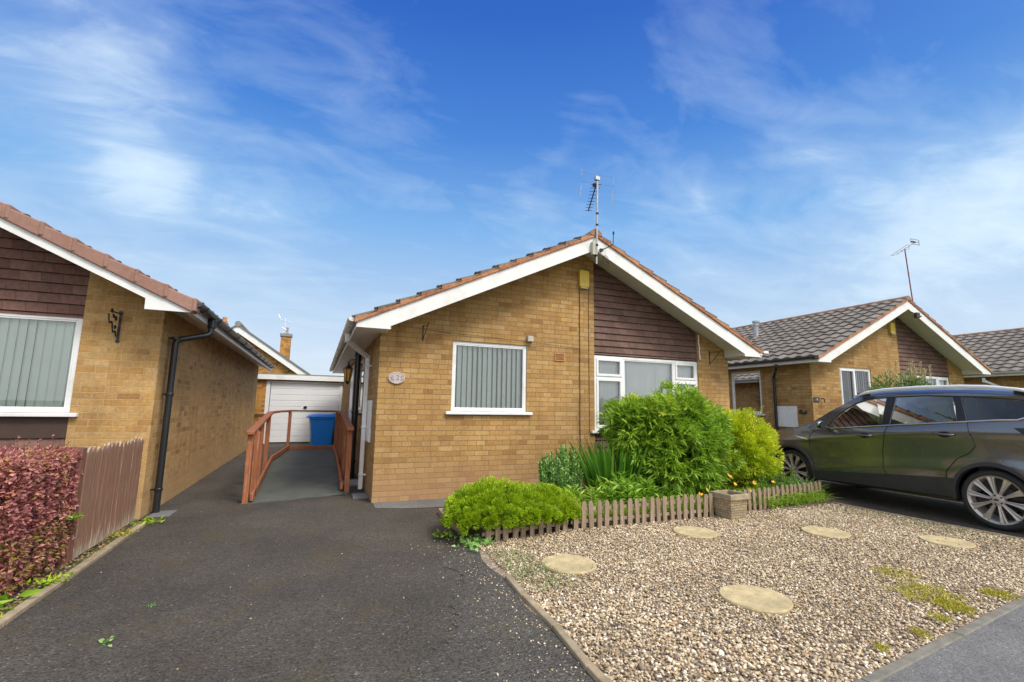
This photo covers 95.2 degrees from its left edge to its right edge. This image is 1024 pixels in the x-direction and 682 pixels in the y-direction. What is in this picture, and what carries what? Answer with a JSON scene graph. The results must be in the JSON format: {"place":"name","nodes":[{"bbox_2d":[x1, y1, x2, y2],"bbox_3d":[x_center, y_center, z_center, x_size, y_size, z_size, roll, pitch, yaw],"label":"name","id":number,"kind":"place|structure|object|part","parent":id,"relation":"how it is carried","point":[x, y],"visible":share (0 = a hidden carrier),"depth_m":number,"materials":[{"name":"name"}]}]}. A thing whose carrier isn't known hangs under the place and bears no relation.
{"place":"outdoors","nodes":[
{"label":"outdoors","id":0,"kind":"place"},
{"bbox_2d":[0,519,145,614],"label":"verge soil","id":1,"kind":"structure","parent":0,"point":[42,573],"depth_m":3.60,"materials":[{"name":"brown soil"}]},
{"bbox_2d":[0,577,43,609],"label":"weed","id":2,"kind":"object","parent":1,"relation":"on","point":[4,599],"visible":0.95,"depth_m":3.04,"materials":[{"name":"green plant"}]},
{"bbox_2d":[0,434,83,595],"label":"hedge","id":3,"kind":"object","parent":1,"relation":"on","point":[27,475],"visible":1,"depth_m":3.35,"materials":[{"name":"red plant"}]},
{"bbox_2d":[48,512,85,519],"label":"weed","id":4,"kind":"object","parent":3,"relation":"in","point":[71,515],"visible":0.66,"depth_m":3.79,"materials":[{"name":"green plant"}]},
{"bbox_2d":[57,437,143,564],"bbox_3d":[-3.928,1.445,4.552,0.078,0.948,1.494,4,-9,-22],"label":"fence panel","id":5,"kind":"object","parent":1,"relation":"on","point":[107,488],"visible":0.98,"depth_m":4.37,"materials":[{"name":"brown paint"}]},
{"bbox_2d":[0,442,484,615],"bbox_3d":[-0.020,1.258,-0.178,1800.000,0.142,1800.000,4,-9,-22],"label":"ground","id":6,"kind":"structure","parent":0,"point":[76,562],"depth_m":4.04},
{"bbox_2d":[0,522,146,628],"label":"kerb edging","id":7,"kind":"object","parent":6,"relation":"on","point":[17,611],"visible":0.62,"depth_m":3.40,"materials":[{"name":"concrete"}]},
{"bbox_2d":[25,572,72,588],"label":"weed","id":8,"kind":"object","parent":7,"relation":"on","point":[53,579],"visible":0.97,"depth_m":3.36,"materials":[{"name":"green plant"}]},
{"bbox_2d":[105,528,140,539],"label":"weed","id":9,"kind":"object","parent":7,"relation":"on","point":[126,531],"visible":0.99,"depth_m":4.59,"materials":[{"name":"yellow plant"}]},
{"bbox_2d":[0,202,275,523],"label":"bungalow","id":10,"kind":"object","parent":6,"relation":"on","point":[170,377],"visible":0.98,"depth_m":5.39,"materials":[{"name":"brick"}]},
{"bbox_2d":[0,313,82,416],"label":"window","id":11,"kind":"structure","parent":10,"relation":"in","point":[51,381],"depth_m":5.23,"materials":[{"name":"white plastic"}]},
{"bbox_2d":[108,308,122,342],"bbox_3d":[-4.567,-0.183,5.364,0.042,0.378,0.236,3,-8,-13],"label":"scroll bracket","id":12,"kind":"object","parent":10,"relation":"attached to","point":[120,313],"visible":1,"depth_m":5.43,"materials":[{"name":"black metal"}]},
{"bbox_2d":[253,414,264,445],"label":"wall","id":13,"kind":"structure","parent":6,"relation":"on","point":[257,417],"depth_m":14.85,"materials":[{"name":"brick"}]},
{"bbox_2d":[223,317,339,409],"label":"house","id":14,"kind":"structure","parent":6,"relation":"on","point":[282,362],"depth_m":23.26,"materials":[{"name":"brick"}]},
{"bbox_2d":[278,314,290,329],"bbox_3d":[-12.657,-0.905,25.961,0.712,1.120,0.240,4,-9,-22],"label":"tv aerial","id":15,"kind":"object","parent":14,"relation":"attached to","point":[283,320],"visible":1,"depth_m":25.95,"materials":[{"name":"white paint"}]},
{"bbox_2d":[254,373,343,443],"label":"garage","id":16,"kind":"structure","parent":6,"relation":"on","point":[276,391],"depth_m":16.04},
{"bbox_2d":[269,383,339,442],"bbox_3d":[-7.160,2.470,16.135,2.190,1.999,0.055,4,-9,-22],"label":"garage door","id":17,"kind":"structure","parent":16,"relation":"in","point":[283,396],"depth_m":16.07,"materials":[{"name":"white metal"}]},
{"bbox_2d":[438,508,462,534],"bbox_3d":[-0.482,2.125,5.798,1.623,0.070,0.809,15,-16,-60],"label":"bed edging","id":18,"kind":"object","parent":6,"relation":"on","point":[440,514],"visible":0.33,"depth_m":5.15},
{"bbox_2d":[329,229,763,502],"bbox_3d":[-0.657,0.978,12.290,7.656,4.444,10.531,4,-9,-22],"label":"bungalow","id":19,"kind":"object","parent":6,"relation":"on","point":[448,415],"visible":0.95,"depth_m":7.54,"materials":[{"name":"brick"}]},
{"bbox_2d":[348,364,354,420],"bbox_3d":[-3.922,1.616,11.303,0.086,2.060,0.900,4,-9,-22],"label":"side door","id":20,"kind":"structure","parent":19,"relation":"in","point":[352,378],"depth_m":11.18,"materials":[{"name":"white plastic"}]},
{"bbox_2d":[343,359,361,383],"bbox_3d":[-3.134,0.606,9.202,0.356,0.497,0.165,4,-9,-22],"label":"wall lantern","id":21,"kind":"object","parent":19,"relation":"attached to","point":[348,370],"depth_m":9.12,"materials":[{"name":"black metal"}]},
{"bbox_2d":[358,359,363,412],"bbox_3d":[-3.118,0.922,9.602,0.135,1.075,1.770,4,-9,-22],"label":"window","id":22,"kind":"structure","parent":19,"relation":"in","point":[362,362],"depth_m":9.70,"materials":[{"name":"white plastic"}]},
{"bbox_2d":[388,372,404,383],"bbox_3d":[-1.658,0.530,6.722,0.237,0.175,0.026,4,-9,-22],"label":"house plaque","id":23,"kind":"object","parent":19,"relation":"attached to","point":[396,377],"visible":1,"depth_m":6.71,"materials":[{"name":"ceramic"}]},
{"bbox_2d":[422,322,428,340],"bbox_3d":[-1.263,-0.140,6.843,0.017,0.253,0.274,5,-9,-26],"label":"basket bracket","id":24,"kind":"object","parent":19,"relation":"attached to","point":[423,334],"visible":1,"depth_m":6.94,"materials":[{"name":"black metal"}]},
{"bbox_2d":[445,341,532,414],"bbox_3d":[-0.350,0.590,7.321,1.406,1.110,0.195,4,-9,-22],"label":"window","id":25,"kind":"structure","parent":19,"relation":"in","point":[475,411],"depth_m":7.36,"materials":[{"name":"white plastic"}]},
{"bbox_2d":[424,329,578,348],"bbox_3d":[-0.074,-0.021,7.450,2.660,0.131,0.009,4,-9,-22],"label":"wire","id":26,"kind":"object","parent":19,"relation":"attached to","point":[500,338],"visible":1,"depth_m":7.40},
{"bbox_2d":[527,336,533,341],"bbox_3d":[0.293,-0.033,7.587,0.100,0.090,0.069,4,-9,-22],"label":"sensor box","id":27,"kind":"object","parent":19,"relation":"attached to","point":[530,338],"visible":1,"depth_m":7.56,"materials":[{"name":"beige plastic"}]},
{"bbox_2d":[579,287,580,453],"bbox_3d":[1.206,0.541,7.920,0.146,2.996,0.011,4,-9,-22],"label":"cable","id":28,"kind":"object","parent":19,"relation":"attached to","point":[579,347],"visible":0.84,"depth_m":7.97,"materials":[{"name":"black plastic"}]},
{"bbox_2d":[578,270,588,289],"bbox_3d":[1.246,-1.063,8.117,0.190,0.322,0.081,4,-9,-22],"label":"alarm box","id":29,"kind":"object","parent":19,"relation":"attached to","point":[583,279],"visible":1,"depth_m":8.08,"materials":[{"name":"yellow plastic"}]},
{"bbox_2d":[588,269,589,431],"bbox_3d":[1.320,0.135,8.013,0.012,2.822,0.035,2,-8,-4],"label":"cable","id":30,"kind":"object","parent":19,"relation":"attached to","point":[588,342],"visible":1,"depth_m":8.06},
{"bbox_2d":[591,241,595,255],"bbox_3d":[1.338,-1.525,7.708,0.060,0.220,0.065,4,-9,-22],"label":"junction box","id":31,"kind":"object","parent":19,"relation":"attached to","point":[593,248],"visible":1,"depth_m":7.68,"materials":[{"name":"beige plastic"}]},
{"bbox_2d":[580,172,613,263],"bbox_3d":[1.503,-2.010,8.111,0.549,1.600,1.056,-1,-8,14],"label":"tv aerial","id":32,"kind":"object","parent":19,"relation":"attached to","point":[596,179],"visible":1,"depth_m":7.84,"materials":[{"name":"black metal"}]},
{"bbox_2d":[599,231,613,264],"bbox_3d":[1.580,-1.544,7.796,0.247,0.549,0.110,0,-8,7],"label":"antenna fitting","id":33,"kind":"object","parent":19,"relation":"attached to","point":[600,249],"visible":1,"depth_m":7.76,"materials":[{"name":"black metal"}]},
{"bbox_2d":[591,355,697,432],"bbox_3d":[2.454,0.980,8.433,2.464,1.320,0.190,4,-9,-22],"label":"window","id":34,"kind":"structure","parent":19,"relation":"in","point":[614,377],"depth_m":8.44,"materials":[{"name":"white plastic"}]},
{"bbox_2d":[505,575,610,681],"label":"gravel edging","id":35,"kind":"object","parent":6,"relation":"on","point":[595,673],"visible":0.77,"depth_m":2.72,"materials":[{"name":"concrete"}]},
{"bbox_2d":[442,482,853,540],"bbox_3d":[1.877,2.280,6.745,5.850,0.110,2.248,4,-9,-22],"label":"planting bed","id":36,"kind":"object","parent":6,"relation":"on","point":[472,531],"visible":0.07,"depth_m":5.57,"materials":[{"name":"soil"}]},
{"bbox_2d":[439,475,581,535],"bbox_3d":[0.026,1.766,5.073,1.687,0.597,1.042,4,-9,-22],"label":"lime bush","id":37,"kind":"object","parent":36,"relation":"on","point":[475,503],"visible":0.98,"depth_m":4.80,"materials":[{"name":"green plant"}]},
{"bbox_2d":[537,443,583,495],"bbox_3d":[0.674,1.834,6.522,0.703,0.818,0.590,4,-9,-22],"label":"upright plant","id":38,"kind":"object","parent":36,"relation":"on","point":[557,472],"visible":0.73,"depth_m":6.43,"materials":[{"name":"green plant"}]},
{"bbox_2d":[564,483,607,506],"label":"lily plant","id":39,"kind":"object","parent":36,"relation":"on","point":[592,494],"visible":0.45,"depth_m":5.79,"materials":[{"name":"green plant"}]},
{"bbox_2d":[567,437,653,496],"bbox_3d":[1.519,1.826,6.772,1.647,0.922,1.256,4,-9,-22],"label":"sword leaf plant","id":40,"kind":"object","parent":36,"relation":"on","point":[601,463],"visible":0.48,"depth_m":6.46,"materials":[{"name":"green plant"}]},
{"bbox_2d":[589,471,663,507],"bbox_3d":[1.484,1.963,6.197,1.001,0.500,0.988,4,-9,-22],"label":"lily plant","id":41,"kind":"object","parent":36,"relation":"on","point":[626,490],"visible":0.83,"depth_m":6.05,"materials":[{"name":"green plant"}]},
{"bbox_2d":[570,493,713,529],"bbox_3d":[1.594,1.997,5.511,2.040,0.320,0.037,4,-9,-22],"label":"picket fence","id":42,"kind":"object","parent":36,"relation":"on","point":[630,516],"visible":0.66,"depth_m":5.48,"materials":[{"name":"brown wood"}]},
{"bbox_2d":[649,483,689,505],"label":"lily plant","id":43,"kind":"object","parent":36,"relation":"on","point":[668,493],"visible":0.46,"depth_m":6.20,"materials":[{"name":"green plant"}]},
{"bbox_2d":[597,379,747,498],"bbox_3d":[2.315,1.467,6.887,2.240,1.863,1.576,4,-9,-22],"label":"tall bush","id":44,"kind":"object","parent":36,"relation":"on","point":[687,439],"visible":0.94,"depth_m":6.52,"materials":[{"name":"green plant"}]},
{"bbox_2d":[568,482,842,524],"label":"bed grass","id":45,"kind":"structure","parent":36,"relation":"on","point":[809,499],"depth_m":6.32,"materials":[{"name":"green plant"}]},
{"bbox_2d":[661,461,804,509],"bbox_3d":[3.029,2.016,6.598,2.485,0.574,0.741,4,-9,-22],"label":"poppy clump","id":46,"kind":"object","parent":36,"relation":"on","point":[736,489],"visible":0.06,"depth_m":6.69,"materials":[{"name":"green plant"}]},
{"bbox_2d":[714,407,784,489],"bbox_3d":[3.693,1.756,7.553,1.616,1.427,1.194,4,-9,-22],"label":"yellow shrub","id":47,"kind":"object","parent":36,"relation":"on","point":[755,445],"visible":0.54,"depth_m":7.26,"materials":[{"name":"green plant"}]},
{"bbox_2d":[755,467,797,490],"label":"spiky plant","id":48,"kind":"object","parent":36,"relation":"on","point":[784,478],"visible":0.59,"depth_m":7.17,"materials":[{"name":"green plant"}]},
{"bbox_2d":[733,481,821,511],"bbox_3d":[3.740,2.175,6.534,2.051,0.322,0.037,5,-9,-28],"label":"picket fence","id":49,"kind":"object","parent":36,"relation":"on","point":[790,489],"visible":0.62,"depth_m":6.46,"materials":[{"name":"brown wood"}]},
{"bbox_2d":[756,489,827,508],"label":"trailing plant","id":50,"kind":"object","parent":36,"relation":"on","point":[780,505],"visible":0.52,"depth_m":6.55,"materials":[{"name":"green plant"}]},
{"bbox_2d":[772,475,833,489],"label":"wispy grass","id":51,"kind":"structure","parent":36,"relation":"on","point":[802,484],"depth_m":7.13,"materials":[{"name":"green plant"}]},
{"bbox_2d":[728,296,992,430],"bbox_3d":[8.486,1.641,16.937,7.619,4.444,10.531,4,-9,-22],"label":"bungalow","id":52,"kind":"object","parent":6,"relation":"on","point":[835,358],"visible":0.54,"depth_m":12.53,"materials":[{"name":"brick"}]},
{"bbox_2d":[731,371,764,415],"bbox_3d":[6.518,1.453,13.010,0.135,1.205,1.150,4,-9,-22],"label":"window","id":53,"kind":"structure","parent":52,"relation":"in","point":[746,386],"depth_m":13.03,"materials":[{"name":"white plastic"}]},
{"bbox_2d":[813,397,819,401],"bbox_3d":[7.350,1.411,11.285,0.200,0.120,0.024,4,-9,-22],"label":"number plate","id":54,"kind":"object","parent":52,"relation":"attached to","point":[816,399],"visible":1,"depth_m":11.28,"materials":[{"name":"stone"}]},
{"bbox_2d":[839,367,870,411],"bbox_3d":[8.776,1.252,11.961,1.406,1.110,0.195,4,-9,-22],"label":"window","id":55,"kind":"structure","parent":52,"relation":"in","point":[852,370],"depth_m":11.96,"materials":[{"name":"white plastic"}]},
{"bbox_2d":[888,323,895,334],"bbox_3d":[10.341,-0.335,12.735,0.190,0.322,0.081,4,-9,-22],"label":"alarm box","id":56,"kind":"object","parent":52,"relation":"attached to","point":[891,328],"visible":1,"depth_m":12.70,"materials":[{"name":"yellow plastic"}]},
{"bbox_2d":[891,238,921,317],"bbox_3d":[10.775,-1.737,12.690,1.273,2.276,0.197,4,-9,-22],"label":"tv aerial","id":57,"kind":"object","parent":52,"relation":"attached to","point":[916,314],"visible":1,"depth_m":12.67,"materials":[{"name":"black metal"}]},
{"bbox_2d":[901,376,948,385],"bbox_3d":[11.568,1.623,13.106,2.294,1.275,0.127,4,-9,-22],"label":"window","id":58,"kind":"structure","parent":52,"relation":"in","point":[938,380],"depth_m":13.41,"materials":[{"name":"white plastic"}]},
{"bbox_2d":[866,361,935,422],"bbox_3d":[8.667,1.620,10.310,2.693,2.433,1.415,4,-9,-22],"label":"olive shrub","id":59,"kind":"object","parent":6,"relation":"on","point":[911,379],"visible":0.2,"depth_m":10.36,"materials":[{"name":"green plant"}]},
{"bbox_2d":[834,502,1023,539],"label":"car drive edging","id":60,"kind":"object","parent":6,"relation":"on","point":[1002,535],"visible":0.41,"depth_m":5.76,"materials":[{"name":"concrete"}]},
{"bbox_2d":[853,595,1023,681],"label":"path edging","id":61,"kind":"object","parent":6,"relation":"on","point":[891,668],"visible":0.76,"depth_m":2.70,"materials":[{"name":"concrete"}]},
{"bbox_2d":[952,328,1023,387],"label":"bungalow","id":62,"kind":"object","parent":6,"relation":"on","point":[1000,353],"visible":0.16,"depth_m":15.78,"materials":[{"name":"tile"}]},
{"bbox_2d":[0,442,586,681],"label":"driveway","id":63,"kind":"structure","parent":0,"point":[195,623],"depth_m":3.20,"materials":[{"name":"grey asphalt"}]},
{"bbox_2d":[99,636,113,646],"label":"weed","id":64,"kind":"object","parent":63,"relation":"on","point":[103,639],"visible":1,"depth_m":2.59,"materials":[{"name":"green plant"}]},
{"bbox_2d":[132,514,165,524],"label":"weed","id":65,"kind":"object","parent":63,"relation":"on","point":[146,519],"visible":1,"depth_m":5.11,"materials":[{"name":"green plant"}]},
{"bbox_2d":[147,510,176,517],"bbox_3d":[-4.157,2.056,5.567,0.220,0.013,0.320,4,-9,-22],"label":"drain cover","id":66,"kind":"object","parent":63,"relation":"on","point":[168,513],"visible":0.77,"depth_m":5.52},
{"bbox_2d":[239,410,353,504],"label":"access ramp","id":67,"kind":"structure","parent":63,"relation":"on","point":[288,473],"depth_m":7.66,"materials":[{"name":"wood"}]},
{"bbox_2d":[306,414,334,445],"bbox_3d":[-5.206,2.530,12.773,0.798,1.058,0.600,5,-9,-28],"label":"wheelie bin","id":68,"kind":"object","parent":63,"relation":"on","point":[322,427],"visible":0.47,"depth_m":12.57,"materials":[{"name":"blue plastic"}]},
{"bbox_2d":[351,493,367,498],"bbox_3d":[-2.218,2.254,6.818,0.212,0.033,0.300,4,-9,-22],"label":"gully cover","id":69,"kind":"object","parent":63,"relation":"on","point":[359,495],"visible":1,"depth_m":6.74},
{"bbox_2d":[373,498,446,507],"bbox_3d":[-0.902,2.244,6.509,1.950,0.001,0.568,4,-9,-22],"label":"apron","id":70,"kind":"object","parent":63,"relation":"on","point":[420,503],"visible":0.57,"depth_m":6.35,"materials":[{"name":"grey concrete"}]},
{"bbox_2d":[431,529,458,538],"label":"weed","id":71,"kind":"object","parent":63,"relation":"on","point":[446,534],"visible":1,"depth_m":4.79,"materials":[{"name":"green plant"}]},
{"bbox_2d":[17,511,960,681],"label":"stray pebbles","id":72,"kind":"object","parent":63,"relation":"on","point":[497,674],"visible":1,"depth_m":2.98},
{"bbox_2d":[406,547,595,681],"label":"driveway edge","id":73,"kind":"object","parent":63,"relation":"on","point":[465,654],"visible":0.98,"depth_m":2.65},
{"bbox_2d":[0,0,1023,393],"label":"sky","id":74,"kind":"structure","parent":0,"point":[316,165],"materials":[{"name":"blue"}]},
{"bbox_2d":[465,503,1023,681],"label":"gravel bed","id":75,"kind":"object","parent":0,"point":[489,561],"visible":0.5,"depth_m":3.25,"materials":[{"name":"beige gravel"}]},
{"bbox_2d":[448,533,497,550],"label":"weed","id":76,"kind":"object","parent":75,"relation":"on","point":[477,541],"visible":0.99,"depth_m":4.51,"materials":[{"name":"green plant"}]},
{"bbox_2d":[482,505,567,541],"bbox_3d":[0.164,1.880,4.844,1.051,0.320,0.037,6,-9,-30],"label":"picket fence","id":77,"kind":"object","parent":75,"relation":"on","point":[540,527],"visible":0.36,"depth_m":4.79,"materials":[{"name":"brown wood"}]},
{"bbox_2d":[487,544,582,592],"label":"thin grass","id":78,"kind":"structure","parent":75,"relation":"on","point":[539,571],"depth_m":3.76,"materials":[{"name":"green plant"}]},
{"bbox_2d":[541,554,596,575],"bbox_3d":[0.484,1.905,3.960,0.470,0.053,0.470,4,-9,-22],"label":"stepping stone","id":79,"kind":"object","parent":75,"relation":"on","point":[571,565],"visible":0.82,"depth_m":3.92,"materials":[{"name":"beige stone"}]},
{"bbox_2d":[673,526,717,539],"bbox_3d":[1.983,2.084,5.058,0.460,0.053,0.460,4,-9,-22],"label":"stepping stone","id":80,"kind":"object","parent":75,"relation":"on","point":[691,532],"visible":0.89,"depth_m":5.01,"materials":[{"name":"beige stone"}]},
{"bbox_2d":[709,490,749,519],"bbox_3d":[2.725,2.057,5.858,0.330,0.315,0.330,5,-9,-25],"label":"stone planter","id":81,"kind":"object","parent":75,"relation":"on","point":[729,504],"visible":0.94,"depth_m":5.76,"materials":[{"name":"concrete"}]},
{"bbox_2d":[719,585,792,615],"bbox_3d":[1.721,1.831,3.300,0.470,0.053,0.470,4,-9,-22],"label":"stepping stone","id":82,"kind":"object","parent":75,"relation":"on","point":[765,601],"visible":0.88,"depth_m":3.26,"materials":[{"name":"beige stone"}]},
{"bbox_2d":[801,526,850,539],"bbox_3d":[3.447,2.120,5.144,0.460,0.053,0.460,4,-9,-22],"label":"stepping stone","id":83,"kind":"object","parent":75,"relation":"on","point":[822,532],"visible":0.88,"depth_m":5.10,"materials":[{"name":"beige stone"}]},
{"bbox_2d":[871,640,889,652],"bbox_3d":[2.075,1.715,2.627,0.100,0.037,0.086,4,-9,-22],"label":"stonecrop","id":84,"kind":"object","parent":75,"relation":"on","point":[880,647],"visible":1,"depth_m":2.62,"materials":[{"name":"yellow plant"}]},
{"bbox_2d":[870,565,927,581],"bbox_3d":[3.163,1.904,3.843,0.393,0.039,0.354,4,-9,-22],"label":"stonecrop","id":85,"kind":"object","parent":75,"relation":"on","point":[891,571],"visible":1,"depth_m":3.85,"materials":[{"name":"green plant"}]},
{"bbox_2d":[908,625,932,638],"bbox_3d":[2.450,1.747,2.813,0.101,0.038,0.117,0,-8,5],"label":"stonecrop","id":86,"kind":"object","parent":75,"relation":"on","point":[918,631],"visible":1,"depth_m":2.80,"materials":[{"name":"green plant"}]},
{"bbox_2d":[820,505,1021,544],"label":"gravel weeds","id":87,"kind":"object","parent":75,"relation":"on","point":[923,525],"visible":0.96,"depth_m":5.59,"materials":[{"name":"green plant"}]},
{"bbox_2d":[881,579,968,606],"bbox_3d":[3.041,1.845,3.442,0.566,0.039,0.454,4,-9,-22],"label":"stonecrop","id":88,"kind":"object","parent":75,"relation":"on","point":[907,588],"visible":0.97,"depth_m":3.43,"materials":[{"name":"green plant"}]},
{"bbox_2d":[926,611,951,623],"bbox_3d":[2.749,1.781,3.017,0.128,0.037,0.133,-1,-8,15],"label":"stonecrop","id":89,"kind":"object","parent":75,"relation":"on","point":[942,617],"visible":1,"depth_m":3.01,"materials":[{"name":"green plant"}]},
{"bbox_2d":[919,535,975,549],"bbox_3d":[4.501,2.095,4.845,0.440,0.053,0.440,4,-9,-22],"label":"stepping stone","id":90,"kind":"object","parent":75,"relation":"on","point":[948,542],"visible":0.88,"depth_m":4.81,"materials":[{"name":"beige stone"}]},
{"bbox_2d":[928,598,978,615],"bbox_3d":[3.021,1.811,3.198,0.254,0.039,0.261,4,-9,-22],"label":"stonecrop","id":91,"kind":"object","parent":75,"relation":"on","point":[960,606],"visible":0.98,"depth_m":3.18,"materials":[{"name":"plant"}]},
{"bbox_2d":[978,586,1021,600],"bbox_3d":[3.568,1.854,3.441,0.226,0.038,0.218,4,-9,-22],"label":"stonecrop","id":92,"kind":"object","parent":75,"relation":"on","point":[997,593],"visible":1,"depth_m":3.42,"materials":[{"name":"plant"}]},
{"bbox_2d":[767,476,1023,537],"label":"driveway","id":93,"kind":"structure","parent":0,"point":[939,510],"depth_m":6.89,"materials":[{"name":"black asphalt"}]},
{"bbox_2d":[774,385,1023,530],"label":"parked car","id":94,"kind":"object","parent":93,"relation":"on","point":[964,444],"visible":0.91,"depth_m":6.18,"materials":[{"name":"paint"}]},
{"bbox_3d":[5.267,1.111,7.151,0.154,0.460,0.805,4,-9,-19],"label":"side window","id":95,"kind":"part","parent":94,"relation":"part of","materials":[{"name":"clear glass"}]},
{"bbox_3d":[5.571,0.987,6.331,0.202,0.580,3.241,4,-9,-19],"label":"window frame","id":96,"kind":"part","parent":94,"relation":"part of","materials":[{"name":"paint"}]},
{"bbox_3d":[5.562,0.949,6.323,0.151,0.402,0.790,4,-9,-19],"label":"side window","id":97,"kind":"part","parent":94,"relation":"part of","materials":[{"name":"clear glass"}]},
{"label":"side window","id":98,"kind":"part","parent":94,"relation":"part of","materials":[{"name":"black glass"}]},
{"bbox_2d":[880,605,1023,681],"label":"footpath","id":99,"kind":"structure","parent":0,"point":[992,651],"depth_m":2.56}
]}

